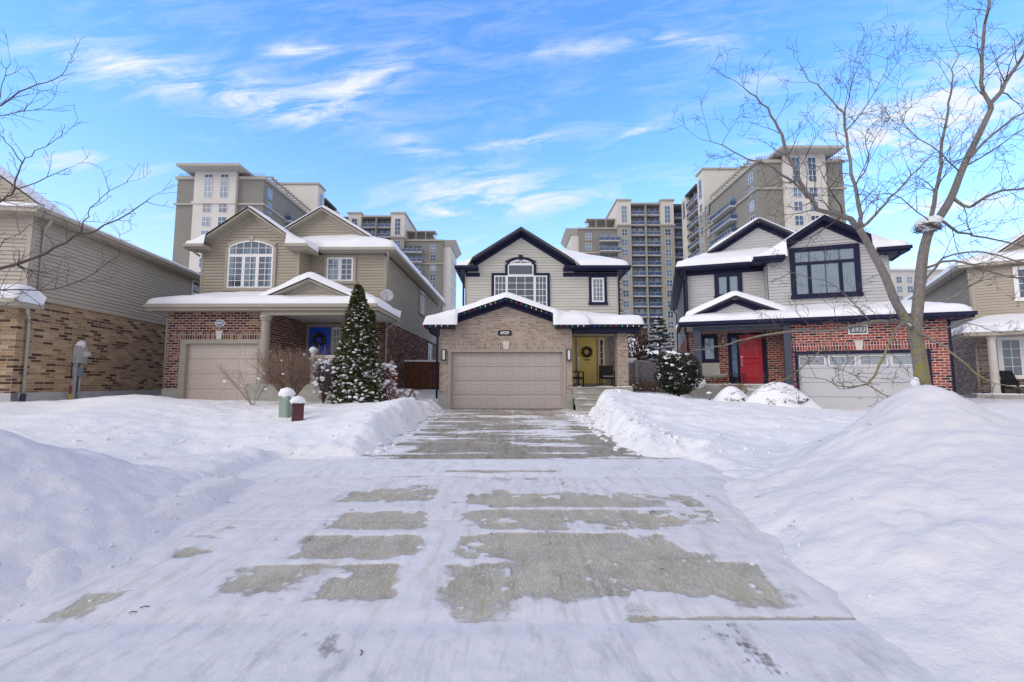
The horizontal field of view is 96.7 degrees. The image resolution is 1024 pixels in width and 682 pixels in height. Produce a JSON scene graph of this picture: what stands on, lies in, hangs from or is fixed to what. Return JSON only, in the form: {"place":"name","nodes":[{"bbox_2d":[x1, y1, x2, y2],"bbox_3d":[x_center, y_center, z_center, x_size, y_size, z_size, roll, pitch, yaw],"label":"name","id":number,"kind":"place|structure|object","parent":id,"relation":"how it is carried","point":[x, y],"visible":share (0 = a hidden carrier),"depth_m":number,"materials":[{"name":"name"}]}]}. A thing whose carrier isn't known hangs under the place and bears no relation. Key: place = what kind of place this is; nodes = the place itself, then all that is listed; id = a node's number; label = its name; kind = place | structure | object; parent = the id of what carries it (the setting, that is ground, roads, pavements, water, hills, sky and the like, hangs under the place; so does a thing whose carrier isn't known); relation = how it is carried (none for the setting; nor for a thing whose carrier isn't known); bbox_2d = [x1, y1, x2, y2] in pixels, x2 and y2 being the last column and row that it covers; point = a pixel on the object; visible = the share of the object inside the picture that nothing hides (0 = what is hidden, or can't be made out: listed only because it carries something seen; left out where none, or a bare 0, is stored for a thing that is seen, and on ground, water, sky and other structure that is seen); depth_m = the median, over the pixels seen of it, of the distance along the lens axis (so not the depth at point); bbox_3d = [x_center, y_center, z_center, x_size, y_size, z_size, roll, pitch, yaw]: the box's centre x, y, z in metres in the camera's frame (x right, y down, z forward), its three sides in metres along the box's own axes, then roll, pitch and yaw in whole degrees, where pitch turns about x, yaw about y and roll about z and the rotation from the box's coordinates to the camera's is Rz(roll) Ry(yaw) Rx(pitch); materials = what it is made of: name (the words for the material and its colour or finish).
{"place":"outdoors","nodes":[
{"label":"outdoors","id":0,"kind":"place"},
{"bbox_2d":[0,477,859,622],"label":"driveway apron","id":1,"kind":"object","parent":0,"point":[402,550],"visible":0.7,"depth_m":3.73,"materials":[{"name":"white snow"}]},
{"bbox_2d":[0,623,935,681],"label":"road","id":2,"kind":"structure","parent":0,"point":[451,652],"depth_m":2.52,"materials":[{"name":"white snow"}]},
{"bbox_2d":[237,459,728,476],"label":"sidewalk","id":3,"kind":"structure","parent":0,"point":[469,468],"depth_m":7.12,"materials":[{"name":"white snow"}]},
{"bbox_2d":[323,409,688,458],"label":"driveway","id":4,"kind":"structure","parent":0,"point":[519,434],"depth_m":10.02,"materials":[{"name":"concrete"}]},
{"bbox_2d":[0,388,1023,588],"bbox_3d":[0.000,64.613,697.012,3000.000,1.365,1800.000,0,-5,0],"label":"snow ground","id":5,"kind":"structure","parent":0,"point":[144,421],"depth_m":9.50,"materials":[{"name":"white snow"}]},
{"bbox_2d":[0,29,179,329],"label":"bare tree","id":6,"kind":"object","parent":5,"relation":"on","point":[18,264],"visible":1,"depth_m":6.20,"materials":[{"name":"brown plant"}]},
{"bbox_2d":[0,165,199,401],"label":"two storey house","id":7,"kind":"structure","parent":5,"relation":"on","point":[119,330],"depth_m":15.38,"materials":[{"name":"brick"}]},
{"bbox_2d":[70,340,90,399],"bbox_3d":[-14.692,0.990,15.489,0.321,2.051,0.476,1,-5,-7],"label":"electric meter","id":8,"kind":"object","parent":7,"relation":"attached to","point":[81,353],"visible":0.95,"depth_m":15.42,"materials":[{"name":"grey metal"}]},
{"bbox_2d":[191,280,199,294],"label":"window","id":9,"kind":"structure","parent":7,"relation":"in","point":[195,287],"depth_m":22.49,"materials":[{"name":"glass"}]},
{"bbox_2d":[0,429,201,617],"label":"snowbank","id":10,"kind":"object","parent":5,"relation":"on","point":[50,496],"visible":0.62,"depth_m":4.19,"materials":[{"name":"white snow"}]},
{"bbox_2d":[216,361,278,404],"bbox_3d":[-7.781,1.202,13.464,1.793,1.475,1.319,4,-6,-35],"label":"dormant shrub","id":11,"kind":"object","parent":5,"relation":"on","point":[267,383],"visible":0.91,"depth_m":13.38,"materials":[{"name":"brown plant"}]},
{"bbox_2d":[241,342,331,395],"bbox_3d":[-6.807,0.979,13.929,2.418,1.977,2.221,5,-7,-42],"label":"dormant shrub","id":12,"kind":"object","parent":5,"relation":"on","point":[297,379],"visible":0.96,"depth_m":13.71,"materials":[{"name":"brown plant"}]},
{"bbox_2d":[278,387,295,417],"bbox_3d":[-5.804,1.707,11.713,0.424,1.032,0.391,0,-5,-1],"label":"utility pedestal","id":13,"kind":"object","parent":5,"relation":"on","point":[286,395],"visible":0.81,"depth_m":11.57,"materials":[{"name":"green plastic"}]},
{"bbox_2d":[143,206,445,401],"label":"two storey house","id":14,"kind":"structure","parent":5,"relation":"on","point":[267,282],"depth_m":18.66,"materials":[{"name":"beige brick"}]},
{"bbox_2d":[186,344,257,400],"bbox_3d":[-10.603,1.190,16.748,2.690,2.280,0.120,0,-5,1],"label":"garage door","id":15,"kind":"structure","parent":14,"relation":"in","point":[203,381],"depth_m":16.73,"materials":[{"name":"beige metal"}]},
{"bbox_2d":[222,235,276,290],"bbox_3d":[-10.764,-3.209,18.723,2.160,2.320,0.080,0,-5,1],"label":"window","id":16,"kind":"structure","parent":14,"relation":"in","point":[250,262],"depth_m":18.73,"materials":[{"name":"white glass"}]},
{"bbox_2d":[311,332,325,346],"bbox_3d":[-8.340,-0.081,19.708,0.722,0.684,0.172,0,-5,0],"label":"wreath","id":17,"kind":"object","parent":14,"relation":"attached to","point":[320,335],"visible":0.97,"depth_m":19.66,"materials":[{"name":"green plant"}]},
{"bbox_2d":[307,327,330,379],"bbox_3d":[-8.338,0.569,19.681,0.940,2.350,0.134,0,-5,1],"label":"front door","id":18,"kind":"structure","parent":14,"relation":"in","point":[312,330],"depth_m":19.73,"materials":[{"name":"blue paint"}]},
{"bbox_2d":[323,255,356,283],"bbox_3d":[-7.447,-3.101,19.686,1.450,1.280,0.070,0,-5,1],"label":"window","id":19,"kind":"structure","parent":14,"relation":"in","point":[335,269],"depth_m":19.70,"materials":[{"name":"white plastic"}]},
{"bbox_2d":[381,289,393,302],"bbox_3d":[-5.301,-1.820,19.230,0.485,0.764,0.676,-1,-5,15],"label":"satellite dish","id":20,"kind":"object","parent":14,"relation":"attached to","point":[387,295],"visible":0.97,"depth_m":19.25,"materials":[{"name":"white metal"}]},
{"bbox_2d":[419,289,425,316],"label":"window","id":21,"kind":"structure","parent":14,"relation":"in","point":[422,296],"depth_m":27.06,"materials":[{"name":"grey glass"}]},
{"bbox_2d":[427,343,431,359],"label":"window","id":22,"kind":"structure","parent":14,"relation":"in","point":[429,349],"depth_m":29.35,"materials":[{"name":"white glass"}]},
{"bbox_2d":[290,396,305,421],"bbox_3d":[-5.273,1.802,11.180,0.380,0.915,0.285,3,-6,-29],"label":"utility pedestal","id":23,"kind":"object","parent":5,"relation":"on","point":[297,403],"visible":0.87,"depth_m":11.09,"materials":[{"name":"red plastic"}]},
{"bbox_2d":[172,163,460,359],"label":"apartment tower","id":24,"kind":"structure","parent":5,"relation":"on","point":[210,196],"depth_m":101.01,"materials":[{"name":"beige paint"}]},
{"bbox_2d":[201,217,209,225],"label":"window","id":25,"kind":"structure","parent":24,"relation":"in","point":[205,221],"depth_m":95.82,"materials":[{"name":"glass"}]},
{"bbox_2d":[202,204,210,212],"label":"window","id":26,"kind":"structure","parent":24,"relation":"in","point":[206,208],"depth_m":96.08,"materials":[{"name":"glass"}]},
{"bbox_2d":[203,174,212,197],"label":"window","id":27,"kind":"structure","parent":24,"relation":"in","point":[208,177],"depth_m":96.56,"materials":[{"name":"blue glass"}]},
{"bbox_2d":[217,217,225,225],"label":"window","id":28,"kind":"structure","parent":24,"relation":"in","point":[220,219],"depth_m":95.87,"materials":[{"name":"blue glass"}]},
{"bbox_2d":[218,204,226,212],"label":"window","id":29,"kind":"structure","parent":24,"relation":"in","point":[222,208],"depth_m":96.08,"materials":[{"name":"glass"}]},
{"bbox_2d":[219,174,228,197],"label":"window","id":30,"kind":"structure","parent":24,"relation":"in","point":[224,177],"depth_m":96.56,"materials":[{"name":"blue glass"}]},
{"bbox_2d":[267,188,271,199],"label":"window","id":31,"kind":"structure","parent":24,"relation":"in","point":[269,194],"depth_m":99.64,"materials":[{"name":"blue glass"}]},
{"bbox_2d":[395,218,399,234],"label":"window","id":32,"kind":"structure","parent":24,"relation":"in","point":[397,220],"depth_m":139.55,"materials":[{"name":"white glass"}]},
{"bbox_2d":[430,264,435,270],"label":"window","id":33,"kind":"structure","parent":24,"relation":"in","point":[432,266],"depth_m":139.45,"materials":[{"name":"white glass"}]},
{"bbox_2d":[430,274,435,280],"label":"window","id":34,"kind":"structure","parent":24,"relation":"in","point":[432,276],"depth_m":139.18,"materials":[{"name":"white glass"}]},
{"bbox_2d":[309,357,336,402],"bbox_3d":[-5.862,1.217,14.114,1.015,1.512,0.931,0,-5,0],"label":"snowy shrub","id":35,"kind":"object","parent":5,"relation":"on","point":[323,386],"visible":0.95,"depth_m":14.05,"materials":[{"name":"white snow"}]},
{"bbox_2d":[327,283,383,403],"bbox_3d":[-4.962,0.167,14.602,1.775,4.172,1.819,0,-5,0],"label":"cedar tree","id":36,"kind":"object","parent":5,"relation":"on","point":[357,376],"visible":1,"depth_m":14.30,"materials":[{"name":"green plant"}]},
{"bbox_2d":[379,359,399,400],"bbox_3d":[-4.332,1.410,15.556,1.084,1.587,1.007,4,-7,-39],"label":"red leaf bush","id":37,"kind":"object","parent":5,"relation":"on","point":[386,385],"visible":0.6,"depth_m":15.42,"materials":[{"name":"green plant"}]},
{"bbox_2d":[387,389,419,399],"bbox_3d":[-3.973,2.016,16.373,1.282,0.659,1.199,0,-5,0],"label":"bush","id":38,"kind":"object","parent":5,"relation":"on","point":[407,393],"visible":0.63,"depth_m":16.12,"materials":[{"name":"white plant"}]},
{"bbox_2d":[404,360,439,389],"bbox_3d":[-4.025,1.994,22.416,2.590,2.110,0.130,0,-5,0],"label":"board fence","id":39,"kind":"object","parent":5,"relation":"on","point":[425,374],"visible":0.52,"depth_m":22.43,"materials":[{"name":"red wood"}]},
{"bbox_2d":[0,390,907,622],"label":"snow clods","id":40,"kind":"object","parent":5,"relation":"on","point":[598,433],"visible":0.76,"depth_m":8.95,"materials":[{"name":"white snow"}]},
{"bbox_2d":[422,227,644,411],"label":"two storey house","id":41,"kind":"structure","parent":5,"relation":"on","point":[508,353],"depth_m":17.34,"materials":[{"name":"beige brick"}]},
{"bbox_2d":[451,352,562,408],"bbox_3d":[-0.190,1.482,17.307,4.260,2.220,0.120,0,-5,0],"label":"garage door","id":42,"kind":"structure","parent":41,"relation":"in","point":[479,380],"depth_m":17.28,"materials":[{"name":"beige metal"}]},
{"bbox_2d":[491,275,549,306],"bbox_3d":[0.390,-2.115,20.415,2.680,1.670,0.070,0,-5,0],"label":"window","id":43,"kind":"structure","parent":41,"relation":"in","point":[516,284],"depth_m":20.47,"materials":[{"name":"glass"}]},
{"bbox_2d":[505,255,535,275],"bbox_3d":[0.390,-3.416,20.529,1.400,0.938,0.080,0,-5,0],"label":"arched window","id":44,"kind":"structure","parent":41,"relation":"in","point":[520,264],"depth_m":20.54,"materials":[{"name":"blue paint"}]},
{"bbox_2d":[423,298,643,326],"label":"string lights","id":45,"kind":"object","parent":41,"relation":"attached to","point":[541,311],"visible":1,"depth_m":16.97,"materials":[{"name":"multicoloured"}]},
{"bbox_2d":[572,365,583,386],"bbox_3d":[2.612,1.442,18.852,0.579,0.900,0.600,-3,-6,30],"label":"porch chair","id":46,"kind":"object","parent":41,"relation":"on","point":[578,377],"visible":0.5,"depth_m":18.72,"materials":[{"name":"black metal"}]},
{"bbox_2d":[581,346,592,356],"bbox_3d":[3.330,0.488,20.229,0.572,0.582,0.145,0,-5,0],"label":"wreath","id":47,"kind":"object","parent":41,"relation":"attached to","point":[584,349],"visible":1,"depth_m":20.19,"materials":[{"name":"brown plant"}]},
{"bbox_2d":[577,337,596,383],"bbox_3d":[3.335,0.858,20.264,0.870,2.060,0.134,0,-5,0],"label":"front door","id":48,"kind":"structure","parent":41,"relation":"in","point":[589,367],"depth_m":20.25,"materials":[{"name":"yellow paint"}]},
{"bbox_2d":[588,275,607,304],"bbox_3d":[3.860,-2.294,20.432,0.860,1.350,0.070,0,-5,0],"label":"window","id":49,"kind":"structure","parent":41,"relation":"in","point":[597,283],"depth_m":20.44,"materials":[{"name":"glass"}]},
{"bbox_2d":[599,366,614,386],"bbox_3d":[4.050,1.488,19.354,0.600,0.900,0.579,0,-5,0],"label":"porch chair","id":50,"kind":"object","parent":41,"relation":"on","point":[606,372],"visible":0.84,"depth_m":19.56,"materials":[{"name":"black metal"}]},
{"bbox_2d":[629,379,638,390],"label":"dried perennials","id":51,"kind":"object","parent":5,"relation":"on","point":[633,384],"visible":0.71,"depth_m":19.91,"materials":[{"name":"brown plant"}]},
{"bbox_2d":[634,376,649,391],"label":"dried perennials","id":52,"kind":"object","parent":5,"relation":"on","point":[642,386],"visible":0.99,"depth_m":20.08,"materials":[{"name":"brown plant"}]},
{"bbox_2d":[628,323,657,360],"bbox_3d":[7.259,0.875,26.632,2.524,4.135,2.940,3,-6,-31],"label":"copper leaf tree","id":53,"kind":"object","parent":5,"relation":"on","point":[640,345],"visible":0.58,"depth_m":26.18,"materials":[{"name":"brown plant"}]},
{"bbox_2d":[628,338,676,376],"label":"bungalow","id":54,"kind":"object","parent":5,"relation":"on","point":[669,351],"visible":0.02,"depth_m":48.19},
{"bbox_2d":[647,382,659,391],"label":"dried perennials","id":55,"kind":"object","parent":5,"relation":"on","point":[652,388],"visible":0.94,"depth_m":20.07,"materials":[{"name":"brown plant"}]},
{"bbox_2d":[638,317,675,379],"bbox_3d":[8.342,0.674,25.623,3.142,4.300,3.078,0,-5,0],"label":"spruce tree","id":56,"kind":"object","parent":5,"relation":"on","point":[661,329],"visible":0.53,"depth_m":25.42,"materials":[{"name":"green plant"}]},
{"bbox_2d":[628,358,688,394],"bbox_3d":[6.493,1.857,20.371,3.214,2.210,0.236,0,-5,0],"label":"board fence","id":57,"kind":"object","parent":5,"relation":"on","point":[637,369],"visible":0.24,"depth_m":20.43,"materials":[{"name":"grey wood"}]},
{"bbox_2d":[653,352,703,395],"bbox_3d":[6.029,1.194,16.549,1.732,1.845,1.726,0,-5,0],"label":"yew bush","id":58,"kind":"object","parent":5,"relation":"on","point":[687,377],"visible":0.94,"depth_m":16.20,"materials":[{"name":"green plant"}]},
{"bbox_2d":[560,145,846,351],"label":"apartment tower","id":59,"kind":"structure","parent":5,"relation":"on","point":[652,244],"depth_m":127.66,"materials":[{"name":"beige paint"}]},
{"bbox_2d":[586,233,591,239],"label":"window","id":60,"kind":"structure","parent":59,"relation":"in","point":[588,235],"depth_m":134.30,"materials":[{"name":"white glass"}]},
{"bbox_2d":[586,243,591,249],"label":"window","id":61,"kind":"structure","parent":59,"relation":"in","point":[588,245],"depth_m":134.04,"materials":[{"name":"blue glass"}]},
{"bbox_2d":[621,206,626,222],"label":"window","id":62,"kind":"structure","parent":59,"relation":"in","point":[623,208],"depth_m":133.88,"materials":[{"name":"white glass"}]},
{"bbox_2d":[621,229,627,235],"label":"window","id":63,"kind":"structure","parent":59,"relation":"in","point":[624,231],"depth_m":133.39,"materials":[{"name":"blue glass"}]},
{"bbox_2d":[622,239,627,245],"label":"window","id":64,"kind":"structure","parent":59,"relation":"in","point":[624,241],"depth_m":133.13,"materials":[{"name":"blue glass"}]},
{"bbox_2d":[622,249,627,255],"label":"window","id":65,"kind":"structure","parent":59,"relation":"in","point":[624,251],"depth_m":132.80,"materials":[{"name":"blue glass"}]},
{"bbox_2d":[623,280,628,286],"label":"window","id":66,"kind":"structure","parent":59,"relation":"in","point":[625,282],"depth_m":132.00,"materials":[{"name":"glass"}]},
{"bbox_2d":[623,290,628,296],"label":"window","id":67,"kind":"structure","parent":59,"relation":"in","point":[625,292],"depth_m":131.71,"materials":[{"name":"blue glass"}]},
{"bbox_2d":[623,300,628,307],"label":"window","id":68,"kind":"structure","parent":59,"relation":"in","point":[625,302],"depth_m":131.47,"materials":[{"name":"blue glass"}]},
{"bbox_2d":[664,206,669,222],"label":"window","id":69,"kind":"structure","parent":59,"relation":"in","point":[666,208],"depth_m":133.89,"materials":[{"name":"glass"}]},
{"bbox_2d":[665,229,670,235],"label":"window","id":70,"kind":"structure","parent":59,"relation":"in","point":[667,231],"depth_m":133.39,"materials":[{"name":"glass"}]},
{"bbox_2d":[665,239,670,245],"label":"window","id":71,"kind":"structure","parent":59,"relation":"in","point":[667,241],"depth_m":133.13,"materials":[{"name":"blue glass"}]},
{"bbox_2d":[665,249,671,255],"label":"window","id":72,"kind":"structure","parent":59,"relation":"in","point":[668,251],"depth_m":132.80,"materials":[{"name":"blue glass"}]},
{"bbox_2d":[666,259,671,265],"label":"window","id":73,"kind":"structure","parent":59,"relation":"in","point":[668,261],"depth_m":132.58,"materials":[{"name":"blue glass"}]},
{"bbox_2d":[666,269,671,275],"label":"window","id":74,"kind":"structure","parent":59,"relation":"in","point":[668,271],"depth_m":132.32,"materials":[{"name":"glass"}]},
{"bbox_2d":[666,280,672,286],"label":"window","id":75,"kind":"structure","parent":59,"relation":"in","point":[669,283],"depth_m":132.00,"materials":[{"name":"glass"}]},
{"bbox_2d":[667,311,673,317],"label":"window","id":76,"kind":"structure","parent":59,"relation":"in","point":[670,314],"depth_m":131.16,"materials":[{"name":"blue glass"}]},
{"bbox_2d":[668,321,673,327],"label":"window","id":77,"kind":"structure","parent":59,"relation":"in","point":[670,323],"depth_m":130.90,"materials":[{"name":"blue glass"}]},
{"bbox_2d":[698,179,701,199],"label":"window","id":78,"kind":"structure","parent":59,"relation":"in","point":[699,182],"depth_m":120.57,"materials":[{"name":"blue glass"}]},
{"bbox_2d":[748,172,752,184],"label":"window","id":79,"kind":"structure","parent":59,"relation":"in","point":[750,177],"depth_m":95.81,"materials":[{"name":"blue glass"}]},
{"bbox_2d":[749,200,754,212],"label":"window","id":80,"kind":"structure","parent":59,"relation":"in","point":[752,207],"depth_m":95.05,"materials":[{"name":"blue glass"}]},
{"bbox_2d":[791,157,800,180],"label":"window","id":81,"kind":"structure","parent":59,"relation":"in","point":[795,159],"depth_m":92.78,"materials":[{"name":"blue glass"}]},
{"bbox_2d":[793,188,801,196],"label":"window","id":82,"kind":"structure","parent":59,"relation":"in","point":[798,193],"depth_m":92.24,"materials":[{"name":"glass"}]},
{"bbox_2d":[794,201,802,210],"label":"window","id":83,"kind":"structure","parent":59,"relation":"in","point":[796,203],"depth_m":92.01,"materials":[{"name":"blue glass"}]},
{"bbox_2d":[795,215,803,224],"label":"window","id":84,"kind":"structure","parent":59,"relation":"in","point":[799,219],"depth_m":91.72,"materials":[{"name":"blue glass"}]},
{"bbox_2d":[807,157,816,181],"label":"window","id":85,"kind":"structure","parent":59,"relation":"in","point":[812,160],"depth_m":92.69,"materials":[{"name":"glass"}]},
{"bbox_2d":[809,188,817,196],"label":"window","id":86,"kind":"structure","parent":59,"relation":"in","point":[811,190],"depth_m":92.26,"materials":[{"name":"glass"}]},
{"bbox_2d":[706,392,712,399],"bbox_3d":[6.163,1.879,14.188,0.200,0.610,0.195,0,-5,0],"label":"path light","id":87,"kind":"object","parent":5,"relation":"on","point":[709,395],"visible":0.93,"depth_m":14.15,"materials":[{"name":"black metal"}]},
{"bbox_2d":[712,386,747,401],"bbox_3d":[7.204,1.798,14.905,1.590,0.639,1.341,0,-5,0],"label":"buried shrub","id":88,"kind":"object","parent":5,"relation":"on","point":[724,394],"visible":0.73,"depth_m":14.60,"materials":[{"name":"white plant"}]},
{"bbox_2d":[721,382,747,391],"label":"dried perennials","id":89,"kind":"object","parent":5,"relation":"on","point":[737,385],"visible":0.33,"depth_m":17.19,"materials":[{"name":"brown plant"}]},
{"bbox_2d":[745,382,822,408],"bbox_3d":[8.299,1.717,14.303,2.551,0.868,1.896,0,-5,0],"label":"buried shrub","id":90,"kind":"object","parent":5,"relation":"on","point":[774,396],"visible":0.79,"depth_m":13.86,"materials":[{"name":"white plant"}]},
{"bbox_2d":[670,215,977,409],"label":"two storey house","id":91,"kind":"structure","parent":5,"relation":"on","point":[727,285],"depth_m":17.87,"materials":[{"name":"red brick"}]},
{"bbox_2d":[701,335,718,362],"bbox_3d":[8.479,0.325,19.533,0.720,1.190,0.070,-2,-5,18],"label":"window","id":92,"kind":"structure","parent":91,"relation":"in","point":[707,341],"depth_m":19.55,"materials":[{"name":"glass"}]},
{"bbox_2d":[702,363,726,383],"bbox_3d":[8.215,1.332,18.470,0.934,0.881,0.823,1,-5,-8],"label":"bench","id":93,"kind":"object","parent":91,"relation":"on","point":[712,371],"visible":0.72,"depth_m":18.75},
{"bbox_2d":[714,272,742,298],"bbox_3d":[9.410,-2.428,19.798,1.160,1.120,0.070,-2,-5,18],"label":"window","id":94,"kind":"structure","parent":91,"relation":"in","point":[724,283],"depth_m":19.83,"materials":[{"name":"glass"}]},
{"bbox_2d":[739,334,763,383],"bbox_3d":[9.993,0.755,19.021,0.850,2.040,0.134,-2,-5,18],"label":"front door","id":95,"kind":"structure","parent":91,"relation":"in","point":[751,361],"depth_m":19.01,"materials":[{"name":"red paint"}]},
{"bbox_2d":[789,243,863,298],"bbox_3d":[12.445,-2.764,18.099,2.460,2.100,0.070,-2,-5,18],"label":"window","id":96,"kind":"structure","parent":91,"relation":"in","point":[810,288],"depth_m":18.10,"materials":[{"name":"glass"}]},
{"bbox_2d":[798,353,912,409],"bbox_3d":[12.646,1.493,16.606,3.900,2.190,0.110,-2,-5,18],"label":"garage door","id":97,"kind":"structure","parent":91,"relation":"in","point":[827,395],"depth_m":16.63,"materials":[{"name":"metal"}]},
{"bbox_2d":[716,385,1023,681],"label":"snowbank","id":98,"kind":"object","parent":5,"relation":"on","point":[930,478],"visible":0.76,"depth_m":3.67,"materials":[{"name":"white snow"}]},
{"bbox_2d":[654,0,1023,406],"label":"bare tree","id":99,"kind":"object","parent":98,"relation":"on","point":[913,323],"visible":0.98,"depth_m":7.50,"materials":[{"name":"grey plant"}]},
{"bbox_2d":[910,215,946,234],"bbox_3d":[7.048,-1.968,7.708,0.448,0.353,0.453,0,-5,0],"label":"bird nest","id":100,"kind":"object","parent":99,"relation":"on","point":[922,225],"visible":0.94,"depth_m":7.63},
{"bbox_2d":[890,268,945,299],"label":"apartment block","id":101,"kind":"structure","parent":5,"relation":"on","point":[902,280],"depth_m":142.25,"materials":[{"name":"white paint"}]},
{"bbox_2d":[903,230,1023,398],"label":"two storey house","id":102,"kind":"structure","parent":5,"relation":"on","point":[996,351],"depth_m":19.73,"materials":[{"name":"brown brick"}]},
{"bbox_2d":[996,336,1023,378],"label":"window","id":103,"kind":"structure","parent":102,"relation":"in","point":[1010,350],"depth_m":19.35,"materials":[{"name":"white glass"}]},
{"bbox_2d":[999,371,1023,393],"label":"slatted chair","id":104,"kind":"object","parent":102,"relation":"on","point":[1008,378],"visible":0.79,"depth_m":18.98,"materials":[{"name":"black wood"}]},
{"bbox_2d":[1012,266,1023,301],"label":"window","id":105,"kind":"structure","parent":102,"relation":"in","point":[1017,286],"depth_m":19.39,"materials":[{"name":"white plastic"}]},
{"bbox_2d":[0,0,1023,307],"label":"sky","id":106,"kind":"structure","parent":0,"point":[480,122],"materials":[{"name":"blue"}]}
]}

